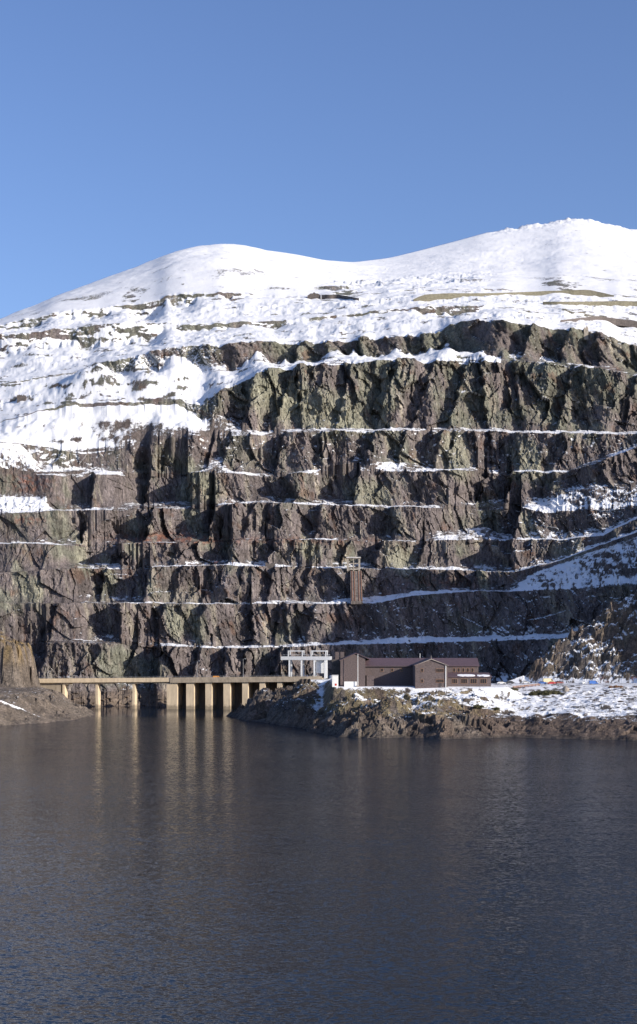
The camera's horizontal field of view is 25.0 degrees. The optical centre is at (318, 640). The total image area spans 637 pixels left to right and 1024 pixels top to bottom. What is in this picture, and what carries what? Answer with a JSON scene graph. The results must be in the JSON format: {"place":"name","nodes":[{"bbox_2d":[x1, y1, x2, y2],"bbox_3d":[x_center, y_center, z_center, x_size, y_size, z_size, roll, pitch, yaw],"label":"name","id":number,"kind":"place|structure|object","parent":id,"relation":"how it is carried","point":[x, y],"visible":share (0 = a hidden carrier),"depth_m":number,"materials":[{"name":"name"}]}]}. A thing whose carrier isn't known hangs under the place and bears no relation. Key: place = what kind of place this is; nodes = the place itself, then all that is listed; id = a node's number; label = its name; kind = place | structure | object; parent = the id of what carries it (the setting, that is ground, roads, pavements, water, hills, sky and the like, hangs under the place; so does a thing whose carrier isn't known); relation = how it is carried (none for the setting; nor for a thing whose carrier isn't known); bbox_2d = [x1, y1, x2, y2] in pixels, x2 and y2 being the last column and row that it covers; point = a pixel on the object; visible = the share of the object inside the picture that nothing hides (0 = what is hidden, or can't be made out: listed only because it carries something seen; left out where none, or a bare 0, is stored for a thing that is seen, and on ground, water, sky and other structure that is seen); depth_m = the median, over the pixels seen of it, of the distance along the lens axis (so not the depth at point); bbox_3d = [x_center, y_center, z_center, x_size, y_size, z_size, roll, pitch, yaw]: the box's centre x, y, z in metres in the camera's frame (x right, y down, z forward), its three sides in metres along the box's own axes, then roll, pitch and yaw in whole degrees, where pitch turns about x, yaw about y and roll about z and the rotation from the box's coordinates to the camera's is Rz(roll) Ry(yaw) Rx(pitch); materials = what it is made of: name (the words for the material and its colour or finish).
{"place":"outdoors","nodes":[
{"label":"outdoors","id":0,"kind":"place"},
{"bbox_2d":[0,706,636,1023],"bbox_3d":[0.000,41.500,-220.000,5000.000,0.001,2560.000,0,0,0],"label":"water","id":1,"kind":"structure","parent":0,"point":[161,865],"depth_m":254.14,"materials":[{"name":"blue liquid"}]},
{"bbox_2d":[39,675,323,709],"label":"intake bridge","id":2,"kind":"structure","parent":1,"relation":"in","point":[215,692],"depth_m":875.94,"materials":[{"name":"concrete"}]},
{"bbox_2d":[281,650,331,678],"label":"gantry crane","id":3,"kind":"object","parent":2,"relation":"on","point":[320,664],"visible":0.96,"depth_m":866.18,"materials":[{"name":"grey metal"}]},
{"bbox_2d":[0,357,636,706],"bbox_3d":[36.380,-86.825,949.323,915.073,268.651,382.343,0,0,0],"label":"quarry terraces","id":4,"kind":"object","parent":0,"point":[427,493],"visible":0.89,"depth_m":1026.00,"materials":[{"name":"stone"}]},
{"bbox_2d":[265,562,274,571],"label":"ruined hut","id":5,"kind":"object","parent":4,"relation":"on","point":[270,566],"visible":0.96,"depth_m":988.13,"materials":[{"name":"stone"}]},
{"bbox_2d":[346,557,360,570],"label":"winding house","id":6,"kind":"structure","parent":4,"relation":"on","point":[353,563],"depth_m":981.39,"materials":[{"name":"stone"}]},
{"bbox_2d":[350,571,362,603],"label":"incline","id":7,"kind":"object","parent":4,"relation":"on","point":[356,587],"visible":0.94,"depth_m":970.71,"materials":[{"name":"stone"}]},
{"bbox_2d":[0,217,636,421],"bbox_3d":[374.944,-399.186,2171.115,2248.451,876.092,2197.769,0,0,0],"label":"mountain","id":8,"kind":"structure","parent":0,"point":[200,325],"depth_m":1352.86,"materials":[{"name":"white snow"}]},
{"bbox_2d":[17,395,26,402],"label":"ruined hut","id":9,"kind":"object","parent":8,"relation":"on","point":[21,398],"visible":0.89,"depth_m":1155.22,"materials":[{"name":"stone"}]},
{"bbox_2d":[307,292,320,298],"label":"ruined building","id":10,"kind":"structure","parent":8,"relation":"on","point":[314,295],"depth_m":1483.47,"materials":[{"name":"stone"}]},
{"bbox_2d":[321,295,358,300],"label":"embankment wall","id":11,"kind":"structure","parent":8,"relation":"on","point":[334,297],"depth_m":1476.52,"materials":[{"name":"stone"}]},
{"bbox_2d":[413,290,613,301],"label":"embankment wall","id":12,"kind":"structure","parent":8,"relation":"on","point":[430,297],"depth_m":1455.77,"materials":[{"name":"stone"}]},
{"bbox_2d":[583,326,587,339],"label":"stone pillar","id":13,"kind":"structure","parent":8,"relation":"on","point":[585,331],"depth_m":1150.89,"materials":[{"name":"beige stone"}]},
{"bbox_2d":[543,301,636,306],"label":"embankment wall","id":14,"kind":"structure","parent":8,"relation":"on","point":[612,303],"depth_m":1420.29,"materials":[{"name":"stone"}]},
{"bbox_2d":[560,316,636,327],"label":"embankment wall","id":15,"kind":"structure","parent":8,"relation":"on","point":[623,322],"depth_m":1343.52,"materials":[{"name":"stone"}]},
{"bbox_2d":[0,591,636,740],"bbox_3d":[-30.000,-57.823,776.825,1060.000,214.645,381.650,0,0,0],"label":"shore ground","id":16,"kind":"structure","parent":0,"point":[603,645],"depth_m":691.72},
{"bbox_2d":[332,675,337,686],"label":"sign","id":17,"kind":"object","parent":16,"relation":"on","point":[334,680],"visible":1,"depth_m":697.00,"materials":[{"name":"white paint"}]},
{"bbox_2d":[344,682,356,686],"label":"wall","id":18,"kind":"structure","parent":16,"relation":"on","point":[350,684],"depth_m":697.00,"materials":[{"name":"white paint"}]},
{"bbox_2d":[332,652,491,687],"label":"office building","id":19,"kind":"structure","parent":16,"relation":"on","point":[361,670],"depth_m":703.78,"materials":[{"name":"stone"}]},
{"bbox_2d":[436,679,443,682],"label":"window","id":20,"kind":"structure","parent":19,"relation":"in","point":[437,680],"depth_m":690.93,"materials":[{"name":"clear glass"}]},
{"bbox_2d":[461,679,467,683],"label":"window","id":21,"kind":"structure","parent":19,"relation":"in","point":[463,681],"depth_m":699.93,"materials":[{"name":"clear glass"}]},
{"bbox_2d":[470,679,476,683],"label":"window","id":22,"kind":"structure","parent":19,"relation":"in","point":[472,681],"depth_m":699.93,"materials":[{"name":"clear glass"}]},
{"bbox_2d":[480,679,486,683],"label":"window","id":23,"kind":"structure","parent":19,"relation":"in","point":[482,681],"depth_m":699.93,"materials":[{"name":"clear glass"}]},
{"bbox_2d":[317,689,528,717],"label":"rocks","id":24,"kind":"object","parent":16,"relation":"on","point":[409,706],"depth_m":647.92,"materials":[{"name":"stone"}]},
{"bbox_2d":[473,704,484,707],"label":"bush","id":25,"kind":"object","parent":16,"relation":"on","point":[478,706],"visible":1,"depth_m":647.23,"materials":[{"name":"green plant"}]},
{"bbox_2d":[513,683,539,687],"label":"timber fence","id":26,"kind":"object","parent":16,"relation":"on","point":[520,686],"visible":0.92,"depth_m":718.63,"materials":[{"name":"beige wood"}]},
{"bbox_2d":[528,690,562,695],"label":"bush","id":27,"kind":"object","parent":16,"relation":"on","point":[544,692],"visible":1,"depth_m":696.32,"materials":[{"name":"green plant"}]},
{"bbox_2d":[542,678,552,681],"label":"van","id":28,"kind":"object","parent":16,"relation":"on","point":[547,679],"visible":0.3,"depth_m":743.89,"materials":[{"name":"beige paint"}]},
{"bbox_2d":[562,686,568,691],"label":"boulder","id":29,"kind":"object","parent":16,"relation":"on","point":[565,688],"visible":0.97,"depth_m":701.79,"materials":[{"name":"stone"}]},
{"bbox_2d":[608,685,622,687],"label":"trailer","id":30,"kind":"object","parent":16,"relation":"on","point":[614,686],"visible":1,"depth_m":704.34,"materials":[{"name":"green metal"}]},
{"bbox_2d":[0,0,636,318],"label":"sky","id":31,"kind":"structure","parent":0,"point":[134,133],"materials":[{"name":"blue"}]}
]}

